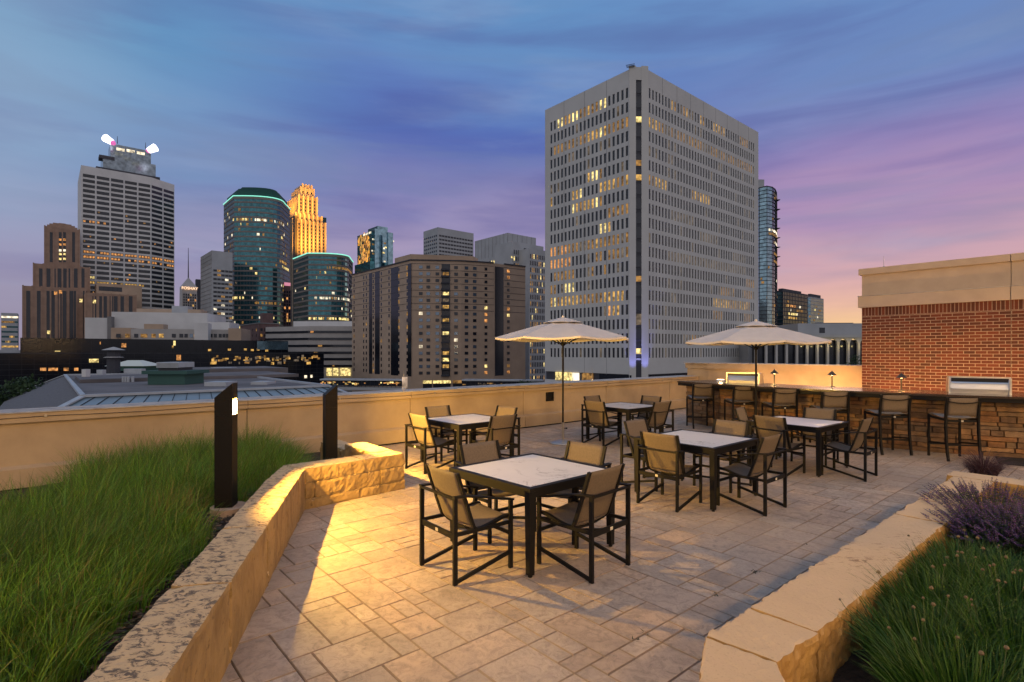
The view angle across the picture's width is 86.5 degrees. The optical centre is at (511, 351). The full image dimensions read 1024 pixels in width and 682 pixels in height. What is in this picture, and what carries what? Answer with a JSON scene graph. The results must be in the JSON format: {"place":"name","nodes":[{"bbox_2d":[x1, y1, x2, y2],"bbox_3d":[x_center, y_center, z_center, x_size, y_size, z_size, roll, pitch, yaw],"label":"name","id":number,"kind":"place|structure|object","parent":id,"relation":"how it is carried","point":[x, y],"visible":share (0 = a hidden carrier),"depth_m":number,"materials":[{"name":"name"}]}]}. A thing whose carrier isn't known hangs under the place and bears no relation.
{"place":"outdoors","nodes":[
{"label":"outdoors","id":0,"kind":"place"},
{"bbox_2d":[1,313,18,349],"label":"office block","id":1,"kind":"structure","parent":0,"point":[9,331],"depth_m":352.60,"materials":[{"name":"grey concrete"}]},
{"bbox_2d":[0,350,19,352],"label":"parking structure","id":2,"kind":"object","parent":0,"point":[9,351],"visible":0.11,"depth_m":305.45,"materials":[{"name":"grey concrete"}]},
{"bbox_2d":[78,134,173,308],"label":"office tower","id":3,"kind":"structure","parent":0,"point":[125,210],"depth_m":452.52,"materials":[{"name":"white concrete"}]},
{"bbox_2d":[179,248,197,308],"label":"obelisk tower","id":4,"kind":"structure","parent":0,"point":[188,292],"depth_m":706.76,"materials":[{"name":"concrete"}]},
{"bbox_2d":[195,279,200,309],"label":"office block","id":5,"kind":"structure","parent":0,"point":[198,283],"depth_m":761.79,"materials":[{"name":"grey concrete"}]},
{"bbox_2d":[201,250,232,322],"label":"office block","id":6,"kind":"structure","parent":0,"point":[216,282],"depth_m":435.95,"materials":[{"name":"grey concrete"}]},
{"bbox_2d":[287,183,325,325],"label":"stepped tower","id":7,"kind":"structure","parent":0,"point":[307,230],"depth_m":623.75,"materials":[{"name":"brown stone"}]},
{"bbox_2d":[300,191,323,252],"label":"windows","id":8,"kind":"structure","parent":7,"relation":"in","point":[302,191],"depth_m":628.03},
{"bbox_2d":[265,321,351,390],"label":"office building","id":9,"kind":"structure","parent":0,"point":[331,341],"depth_m":300.85,"materials":[{"name":"concrete"}]},
{"bbox_2d":[293,253,352,320],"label":"curved tower","id":10,"kind":"structure","parent":0,"point":[322,286],"depth_m":442.91,"materials":[{"name":"teal glass"}]},
{"bbox_2d":[320,378,407,389],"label":"skyway bridge","id":11,"kind":"structure","parent":0,"point":[351,384],"depth_m":197.83,"materials":[{"name":"white metal"}]},
{"bbox_2d":[355,226,393,272],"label":"glass tower","id":12,"kind":"structure","parent":0,"point":[374,247],"depth_m":422.60,"materials":[{"name":"blue glass"}]},
{"bbox_2d":[351,254,525,391],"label":"apartment block","id":13,"kind":"structure","parent":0,"point":[426,321],"depth_m":235.65,"materials":[{"name":"beige concrete"}]},
{"bbox_2d":[354,266,509,374],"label":"windows","id":14,"kind":"structure","parent":13,"relation":"in","point":[508,277],"depth_m":241.89,"materials":[{"name":"brown glass"}]},
{"bbox_2d":[433,383,450,387],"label":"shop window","id":15,"kind":"structure","parent":13,"relation":"in","point":[436,385],"depth_m":231.15,"materials":[{"name":"black glass"}]},
{"bbox_2d":[423,227,473,255],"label":"office tower","id":16,"kind":"structure","parent":0,"point":[440,241],"depth_m":490.83,"materials":[{"name":"grey concrete"}]},
{"bbox_2d":[424,235,472,255],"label":"windows","id":17,"kind":"structure","parent":16,"relation":"in","point":[434,235],"depth_m":494.27,"materials":[{"name":"black glass"}]},
{"bbox_2d":[462,379,543,385],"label":"skyway bridge","id":18,"kind":"structure","parent":0,"point":[471,382],"depth_m":188.84,"materials":[{"name":"white metal"}]},
{"bbox_2d":[475,233,545,381],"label":"office building","id":19,"kind":"structure","parent":0,"point":[516,249],"depth_m":305.33,"materials":[{"name":"grey concrete"}]},
{"bbox_2d":[511,254,542,378],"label":"windows","id":20,"kind":"structure","parent":19,"relation":"in","point":[532,254],"depth_m":303.10,"materials":[{"name":"brown glass"}]},
{"bbox_2d":[0,0,1023,349],"label":"sky","id":21,"kind":"structure","parent":0,"point":[891,132],"materials":[{"name":"blue"}]},
{"bbox_2d":[220,408,1023,681],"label":"patio floor","id":22,"kind":"structure","parent":0,"point":[498,621],"depth_m":4.50,"materials":[{"name":"beige stone"}]},
{"bbox_2d":[0,418,326,681],"bbox_3d":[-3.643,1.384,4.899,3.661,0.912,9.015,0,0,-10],"label":"prairie grass","id":23,"kind":"structure","parent":22,"relation":"on","point":[75,550],"depth_m":3.95,"materials":[{"name":"green plant"}]},
{"bbox_2d":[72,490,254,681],"bbox_3d":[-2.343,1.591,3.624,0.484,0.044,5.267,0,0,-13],"label":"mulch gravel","id":24,"kind":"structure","parent":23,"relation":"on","point":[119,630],"depth_m":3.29,"materials":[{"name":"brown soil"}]},
{"bbox_2d":[210,501,245,518],"bbox_3d":[-2.829,1.641,5.440,0.340,0.201,0.340,0,0,0],"label":"concrete footing","id":25,"kind":"object","parent":23,"relation":"on","point":[233,509],"visible":0.21,"depth_m":5.31,"materials":[{"name":"grey concrete"}]},
{"bbox_2d":[214,382,237,507],"bbox_3d":[-2.859,0.926,5.440,0.164,1.227,0.164,0,0,-10],"label":"bollard light","id":26,"kind":"object","parent":25,"relation":"on","point":[225,445],"visible":1,"depth_m":5.36,"materials":[{"name":"brown metal"}]},
{"bbox_2d":[323,384,337,459],"bbox_3d":[-2.541,1.039,7.600,0.164,1.162,0.164,0,0,-32],"label":"bollard light","id":27,"kind":"object","parent":23,"relation":"on","point":[330,423],"visible":0.94,"depth_m":7.54,"materials":[{"name":"brown metal"}]},
{"bbox_2d":[84,440,404,681],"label":"planter wall","id":28,"kind":"structure","parent":22,"relation":"on","point":[192,624],"depth_m":3.59,"materials":[{"name":"stone"}]},
{"bbox_2d":[0,375,698,491],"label":"parapet wall","id":29,"kind":"structure","parent":22,"relation":"on","point":[381,419],"depth_m":9.75,"materials":[{"name":"brown"}]},
{"bbox_2d":[5,378,692,418],"bbox_3d":[-3.474,0.887,10.046,25.600,0.044,0.030,0,0,-41],"label":"coping","id":30,"kind":"object","parent":29,"relation":"attached to","point":[45,415],"visible":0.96,"depth_m":9.63,"materials":[{"name":"grey metal"}]},
{"bbox_2d":[546,392,553,400],"bbox_3d":[0.970,1.150,13.929,0.260,0.230,0.030,0,0,-41],"label":"vent grille","id":31,"kind":"object","parent":29,"relation":"attached to","point":[549,396],"visible":1,"depth_m":13.93,"materials":[{"name":"black metal"}]},
{"bbox_2d":[405,413,456,473],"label":"dining chair","id":32,"kind":"object","parent":22,"relation":"on","point":[422,430],"visible":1,"depth_m":8.63,"materials":[{"name":"beige fabric"}]},
{"bbox_2d":[425,405,467,461],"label":"dining chair","id":33,"kind":"object","parent":22,"relation":"on","point":[436,411],"visible":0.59,"depth_m":9.75,"materials":[{"name":"beige fabric"}]},
{"bbox_2d":[419,463,513,585],"bbox_3d":[-0.394,1.426,4.744,0.627,0.889,0.588,0,0,-39],"label":"dining chair","id":34,"kind":"object","parent":22,"relation":"on","point":[457,509],"visible":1,"depth_m":4.66,"materials":[{"name":"black metal"}]},
{"bbox_2d":[420,413,513,465],"bbox_3d":[-0.760,1.500,9.170,1.140,0.740,1.140,0,0,-41],"label":"dining table","id":35,"kind":"object","parent":22,"relation":"on","point":[461,422],"visible":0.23,"depth_m":8.88,"materials":[{"name":"white stone"}]},
{"bbox_2d":[454,440,524,543],"bbox_3d":[-0.192,1.426,5.694,0.588,0.889,0.627,0,0,-40],"label":"dining chair","id":36,"kind":"object","parent":22,"relation":"on","point":[470,453],"visible":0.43,"depth_m":5.77,"materials":[{"name":"beige fabric"}]},
{"bbox_2d":[468,414,520,454],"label":"dining chair","id":37,"kind":"object","parent":22,"relation":"on","point":[500,429],"visible":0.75,"depth_m":8.49,"materials":[{"name":"beige fabric"}]},
{"bbox_2d":[474,405,520,455],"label":"dining chair","id":38,"kind":"object","parent":22,"relation":"on","point":[503,410],"visible":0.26,"depth_m":9.68,"materials":[{"name":"beige fabric"}]},
{"bbox_2d":[449,453,614,577],"bbox_3d":[0.190,1.500,5.270,1.140,0.740,1.140,0,0,-42],"label":"dining table","id":39,"kind":"object","parent":22,"relation":"on","point":[530,477],"visible":0.74,"depth_m":5.00,"materials":[{"name":"white stone"}]},
{"bbox_2d":[495,315,628,444],"bbox_3d":[1.044,0.562,11.150,2.592,2.615,2.592,0,0,-31],"label":"patio umbrella","id":40,"kind":"object","parent":22,"relation":"on","point":[562,330],"visible":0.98,"depth_m":10.59,"materials":[{"name":"fabric"}]},
{"bbox_2d":[535,440,611,544],"bbox_3d":[0.615,1.426,5.652,0.627,0.889,0.588,0,0,-44],"label":"dining chair","id":41,"kind":"object","parent":22,"relation":"on","point":[587,453],"visible":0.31,"depth_m":5.76,"materials":[{"name":"beige fabric"}]},
{"bbox_2d":[537,463,630,583],"bbox_3d":[0.622,1.426,4.790,0.627,0.889,0.588,0,0,45],"label":"dining chair","id":42,"kind":"object","parent":22,"relation":"on","point":[592,505],"visible":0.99,"depth_m":4.70,"materials":[{"name":"brown fabric"}]},
{"bbox_2d":[581,395,618,439],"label":"dining chair","id":43,"kind":"object","parent":22,"relation":"on","point":[597,398],"visible":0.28,"depth_m":12.00,"materials":[{"name":"brown fabric"}]},
{"bbox_2d":[581,400,621,445],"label":"dining chair","id":44,"kind":"object","parent":22,"relation":"on","point":[596,412],"visible":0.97,"depth_m":10.89,"materials":[{"name":"beige fabric"}]},
{"bbox_2d":[586,402,662,446],"bbox_3d":[2.360,1.500,11.450,1.140,0.740,1.140,0,0,-40],"label":"dining table","id":45,"kind":"object","parent":22,"relation":"on","point":[628,409],"visible":0.53,"depth_m":11.12,"materials":[{"name":"white stone"}]},
{"bbox_2d":[626,395,663,436],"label":"dining chair","id":46,"kind":"object","parent":22,"relation":"on","point":[650,400],"visible":0.47,"depth_m":12.06,"materials":[{"name":"beige fabric"}]},
{"bbox_2d":[620,418,679,491],"bbox_3d":[1.947,1.426,7.663,0.588,0.889,0.627,0,0,-41],"label":"dining chair","id":47,"kind":"object","parent":22,"relation":"on","point":[633,428],"visible":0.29,"depth_m":7.71,"materials":[{"name":"beige fabric"}]},
{"bbox_2d":[632,401,673,432],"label":"dining chair","id":48,"kind":"object","parent":22,"relation":"on","point":[658,414],"visible":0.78,"depth_m":10.75,"materials":[{"name":"beige fabric"}]},
{"bbox_2d":[636,431,702,512],"bbox_3d":[1.952,1.426,6.733,0.627,0.889,0.588,0,0,-44],"label":"dining chair","id":49,"kind":"object","parent":22,"relation":"on","point":[663,454],"visible":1,"depth_m":6.62,"materials":[{"name":"beige fabric"}]},
{"bbox_2d":[634,429,758,511],"bbox_3d":[2.410,1.500,7.130,1.140,0.740,1.140,0,0,-41],"label":"dining table","id":50,"kind":"object","parent":22,"relation":"on","point":[712,445],"visible":0.64,"depth_m":6.86,"materials":[{"name":"white stone"}]},
{"bbox_2d":[686,384,714,428],"bbox_3d":[4.659,1.325,13.450,0.530,1.099,0.603,0,0,2],"label":"bar stool","id":51,"kind":"object","parent":22,"relation":"on","point":[701,392],"visible":0.98,"depth_m":13.23,"materials":[{"name":"beige fabric"}]},
{"bbox_2d":[693,419,752,492],"bbox_3d":[2.928,1.426,7.580,0.627,0.889,0.588,0,0,-41],"label":"dining chair","id":52,"kind":"object","parent":22,"relation":"on","point":[729,427],"visible":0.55,"depth_m":7.60,"materials":[{"name":"beige fabric"}]},
{"bbox_2d":[724,386,754,420],"bbox_3d":[5.260,1.325,12.530,0.530,1.099,0.603,0,0,0],"label":"bar stool","id":53,"kind":"object","parent":22,"relation":"on","point":[744,394],"visible":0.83,"depth_m":12.31,"materials":[{"name":"beige fabric"}]},
{"bbox_2d":[716,433,786,516],"bbox_3d":[2.886,1.426,6.582,0.588,0.889,0.627,0,0,-41],"label":"dining chair","id":54,"kind":"object","parent":22,"relation":"on","point":[766,451],"visible":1,"depth_m":6.51,"materials":[{"name":"brown fabric"}]},
{"bbox_2d":[731,406,777,459],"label":"dining chair","id":55,"kind":"object","parent":22,"relation":"on","point":[741,414],"visible":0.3,"depth_m":9.55,"materials":[{"name":"beige fabric"}]},
{"bbox_2d":[686,319,831,433],"bbox_3d":[4.956,0.603,11.050,2.592,2.535,2.592,0,0,27],"label":"patio umbrella","id":56,"kind":"object","parent":22,"relation":"on","point":[756,334],"visible":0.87,"depth_m":10.41,"materials":[{"name":"grey fabric"}]},
{"bbox_2d":[683,362,861,387],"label":"roof wall","id":57,"kind":"structure","parent":22,"relation":"on","point":[817,375],"depth_m":16.16,"materials":[{"name":"beige paint"}]},
{"bbox_2d":[749,415,806,476],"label":"dining chair","id":58,"kind":"object","parent":22,"relation":"on","point":[765,426],"visible":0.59,"depth_m":8.30,"materials":[{"name":"beige fabric"}]},
{"bbox_2d":[761,389,799,440],"bbox_3d":[5.740,1.325,11.650,0.530,1.099,0.603,0,0,0],"label":"bar stool","id":59,"kind":"object","parent":22,"relation":"on","point":[786,397],"visible":0.82,"depth_m":11.43,"materials":[{"name":"brown fabric"}]},
{"bbox_2d":[746,415,849,476],"bbox_3d":[4.650,1.500,8.860,1.140,0.740,1.140,0,0,-39],"label":"dining table","id":60,"kind":"object","parent":22,"relation":"on","point":[818,427],"visible":0.75,"depth_m":8.49,"materials":[{"name":"black metal"}]},
{"bbox_2d":[790,407,839,465],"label":"dining chair","id":61,"kind":"object","parent":22,"relation":"on","point":[821,413],"visible":0.56,"depth_m":9.31,"materials":[{"name":"brown fabric"}]},
{"bbox_2d":[809,391,850,446],"bbox_3d":[6.357,1.325,10.890,0.530,1.099,0.603,0,0,5],"label":"bar stool","id":62,"kind":"object","parent":22,"relation":"on","point":[836,400],"visible":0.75,"depth_m":10.66,"materials":[{"name":"beige fabric"}]},
{"bbox_2d":[821,417,877,481],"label":"dining chair","id":63,"kind":"object","parent":22,"relation":"on","point":[860,437],"visible":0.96,"depth_m":8.17,"materials":[{"name":"beige fabric"}]},
{"bbox_2d":[677,380,1023,457],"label":"bar counter","id":64,"kind":"object","parent":22,"relation":"on","point":[1002,422],"visible":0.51,"depth_m":10.30,"materials":[{"name":"stone"}]},
{"bbox_2d":[726,372,763,383],"bbox_3d":[5.742,0.644,13.362,0.757,0.282,0.589,0,0,38],"label":"gas grill","id":65,"kind":"object","parent":64,"relation":"on","point":[740,377],"visible":0.88,"depth_m":13.18,"materials":[{"name":"silver metal"}]},
{"bbox_2d":[895,372,906,390],"bbox_3d":[7.648,0.589,10.686,0.200,0.363,0.200,0,0,0],"label":"counter lamp","id":66,"kind":"object","parent":64,"relation":"on","point":[901,376],"visible":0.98,"depth_m":10.67,"materials":[{"name":"grey metal"}]},
{"bbox_2d":[946,376,1011,394],"bbox_3d":[8.677,0.621,10.164,0.880,0.328,0.654,0,0,33],"label":"gas grill","id":67,"kind":"object","parent":64,"relation":"on","point":[981,385],"visible":0.91,"depth_m":9.94,"materials":[{"name":"silver metal"}]},
{"bbox_2d":[699,471,1023,681],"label":"planter wall","id":68,"kind":"structure","parent":22,"relation":"on","point":[785,633],"depth_m":2.97,"materials":[{"name":"stone"}]},
{"bbox_2d":[832,515,1022,681],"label":"flower bed","id":69,"kind":"object","parent":68,"relation":"in","point":[848,671],"visible":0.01,"depth_m":2.84,"materials":[{"name":"brown soil"}]},
{"bbox_2d":[829,605,1023,681],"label":"leafy clump","id":70,"kind":"object","parent":69,"relation":"on","point":[896,674],"visible":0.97,"depth_m":2.46,"materials":[{"name":"green plant"}]},
{"bbox_2d":[830,587,1023,681],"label":"leafy clump","id":71,"kind":"object","parent":69,"relation":"on","point":[903,616],"visible":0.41,"depth_m":2.80,"materials":[{"name":"green plant"}]},
{"bbox_2d":[846,558,1023,641],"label":"leafy clump","id":72,"kind":"object","parent":69,"relation":"on","point":[918,591],"visible":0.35,"depth_m":3.17,"materials":[{"name":"green plant"}]},
{"bbox_2d":[884,579,1023,680],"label":"leafy clump","id":73,"kind":"object","parent":69,"relation":"on","point":[1013,641],"visible":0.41,"depth_m":2.80,"materials":[{"name":"green plant"}]},
{"bbox_2d":[890,535,1023,611],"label":"leafy clump","id":74,"kind":"object","parent":69,"relation":"on","point":[922,560],"visible":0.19,"depth_m":3.57,"materials":[{"name":"green plant"}]},
{"bbox_2d":[907,529,1023,577],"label":"leafy clump","id":75,"kind":"object","parent":69,"relation":"on","point":[954,547],"visible":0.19,"depth_m":3.91,"materials":[{"name":"green plant"}]},
{"bbox_2d":[914,551,1023,635],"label":"leafy clump","id":76,"kind":"object","parent":69,"relation":"on","point":[983,578],"visible":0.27,"depth_m":3.24,"materials":[{"name":"green plant"}]},
{"bbox_2d":[915,477,1023,536],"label":"catmint plant","id":77,"kind":"object","parent":69,"relation":"on","point":[992,495],"visible":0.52,"depth_m":4.93,"materials":[{"name":"purple plant"}]},
{"bbox_2d":[920,497,1023,565],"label":"catmint plant","id":78,"kind":"object","parent":69,"relation":"on","point":[958,529],"visible":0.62,"depth_m":4.29,"materials":[{"name":"purple plant"}]},
{"bbox_2d":[932,536,1023,603],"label":"leafy clump","id":79,"kind":"object","parent":69,"relation":"on","point":[995,559],"visible":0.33,"depth_m":3.61,"materials":[{"name":"green plant"}]},
{"bbox_2d":[948,496,1023,563],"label":"catmint plant","id":80,"kind":"object","parent":69,"relation":"on","point":[1009,514],"visible":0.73,"depth_m":4.26,"materials":[{"name":"purple plant"}]},
{"bbox_2d":[864,394,912,455],"bbox_3d":[6.967,1.325,10.090,0.530,1.099,0.603,0,0,5],"label":"bar stool","id":81,"kind":"object","parent":22,"relation":"on","point":[892,405],"visible":0.96,"depth_m":9.87,"materials":[{"name":"black metal"}]},
{"bbox_2d":[858,252,1023,392],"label":"brick building","id":82,"kind":"structure","parent":22,"relation":"on","point":[930,325],"depth_m":12.77,"materials":[{"name":"brick"}]},
{"bbox_2d":[927,397,982,461],"bbox_3d":[7.715,1.325,9.490,0.530,1.099,0.603,0,0,9],"label":"bar stool","id":83,"kind":"object","parent":22,"relation":"on","point":[959,409],"visible":0.96,"depth_m":9.28,"materials":[{"name":"beige fabric"}]},
{"bbox_2d":[996,456,1023,465],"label":"floor mat","id":84,"kind":"object","parent":22,"relation":"on","point":[1016,461],"visible":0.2,"depth_m":9.27,"materials":[{"name":"black rubber"}]},
{"bbox_2d":[545,63,757,381],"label":"office tower","id":85,"kind":"structure","parent":0,"point":[651,216],"depth_m":158.79,"materials":[{"name":"concrete"}]},
{"bbox_2d":[555,372,571,380],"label":"lobby window","id":86,"kind":"structure","parent":85,"relation":"in","point":[558,375],"depth_m":165.32,"materials":[{"name":"yellow glass"}]},
{"bbox_2d":[582,373,592,379],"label":"lobby window","id":87,"kind":"structure","parent":85,"relation":"in","point":[585,376],"depth_m":158.29,"materials":[{"name":"brown"}]},
{"bbox_2d":[599,374,630,378],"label":"lobby window","id":88,"kind":"structure","parent":85,"relation":"in","point":[601,376],"depth_m":151.78,"materials":[{"name":"black glass"}]},
{"bbox_2d":[636,183,640,194],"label":"corner window","id":89,"kind":"structure","parent":85,"relation":"in","point":[638,185],"depth_m":147.32,"materials":[{"name":"glass"}]},
{"bbox_2d":[636,212,640,223],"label":"corner window","id":90,"kind":"structure","parent":85,"relation":"in","point":[638,214],"depth_m":147.32,"materials":[{"name":"glass"}]},
{"bbox_2d":[636,241,640,252],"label":"corner window","id":91,"kind":"structure","parent":85,"relation":"in","point":[638,243],"depth_m":147.32,"materials":[{"name":"glass"}]},
{"bbox_2d":[551,89,753,357],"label":"windows","id":92,"kind":"structure","parent":85,"relation":"in","point":[649,89],"depth_m":162.32,"materials":[{"name":"grey glass"}]},
{"bbox_2d":[650,373,686,376],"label":"lobby window","id":93,"kind":"structure","parent":85,"relation":"in","point":[682,373],"depth_m":153.60,"materials":[{"name":"black glass"}]},
{"bbox_2d":[758,179,779,325],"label":"glass tower","id":94,"kind":"structure","parent":0,"point":[767,251],"depth_m":298.77,"materials":[{"name":"blue glass"}]},
{"bbox_2d":[777,288,807,325],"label":"office block","id":95,"kind":"structure","parent":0,"point":[792,306],"depth_m":337.96,"materials":[{"name":"brown glass"}]},
{"bbox_2d":[808,294,823,322],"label":"apartment tower","id":96,"kind":"structure","parent":0,"point":[815,308],"depth_m":568.17,"materials":[{"name":"grey glass"}]},
{"bbox_2d":[932,444,1023,477],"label":"plant","id":97,"kind":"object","parent":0,"point":[976,466],"depth_m":6.90,"materials":[{"name":"purple plant"}]},
{"label":"ground","id":98,"kind":"structure","parent":0,"visible":0},
{"bbox_2d":[0,373,45,405],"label":"tree","id":99,"kind":"object","parent":98,"relation":"on","point":[21,385],"visible":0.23,"depth_m":105.06,"materials":[{"name":"green plant"}]},
{"bbox_2d":[22,223,136,337],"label":"art deco tower","id":100,"kind":"structure","parent":98,"relation":"on","point":[59,300],"depth_m":403.64,"materials":[{"name":"brown stone"}]},
{"bbox_2d":[95,283,141,308],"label":"office block","id":101,"kind":"structure","parent":98,"relation":"on","point":[104,288],"depth_m":425.11,"materials":[{"name":"beige concrete"}]},
{"bbox_2d":[0,338,323,394],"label":"glass building","id":102,"kind":"structure","parent":98,"relation":"on","point":[46,359],"depth_m":212.56,"materials":[{"name":"brown"}]},
{"bbox_2d":[85,306,250,340],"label":"white building","id":103,"kind":"structure","parent":98,"relation":"on","point":[182,323],"depth_m":257.95,"materials":[{"name":"concrete"}]},
{"bbox_2d":[0,347,346,409],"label":"hall building","id":104,"kind":"structure","parent":98,"relation":"on","point":[138,381],"depth_m":80.12,"materials":[{"name":"concrete"}]},
{"bbox_2d":[223,187,290,327],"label":"curved tower","id":105,"kind":"structure","parent":98,"relation":"on","point":[257,232],"depth_m":482.12,"materials":[{"name":"teal glass"}]},
{"bbox_2d":[225,213,288,322],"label":"lit windows","id":106,"kind":"structure","parent":105,"relation":"in","point":[227,213],"depth_m":487.02,"materials":[{"name":"yellow glass"}]},
{"bbox_2d":[239,313,280,340],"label":"brick apartment","id":107,"kind":"structure","parent":98,"relation":"on","point":[258,330],"depth_m":324.75,"materials":[{"name":"brown"}]},
{"bbox_2d":[283,282,290,326],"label":"office block","id":108,"kind":"structure","parent":98,"relation":"on","point":[287,304],"depth_m":502.13,"materials":[{"name":"black glass"}]},
{"bbox_2d":[739,323,861,364],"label":"arcade building","id":109,"kind":"structure","parent":98,"relation":"on","point":[837,350],"depth_m":167.77,"materials":[{"name":"grey concrete"}]},
{"bbox_2d":[841,354,861,364],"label":"tree","id":110,"kind":"object","parent":98,"relation":"on","point":[854,361],"visible":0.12,"depth_m":149.84,"materials":[{"name":"green plant"}]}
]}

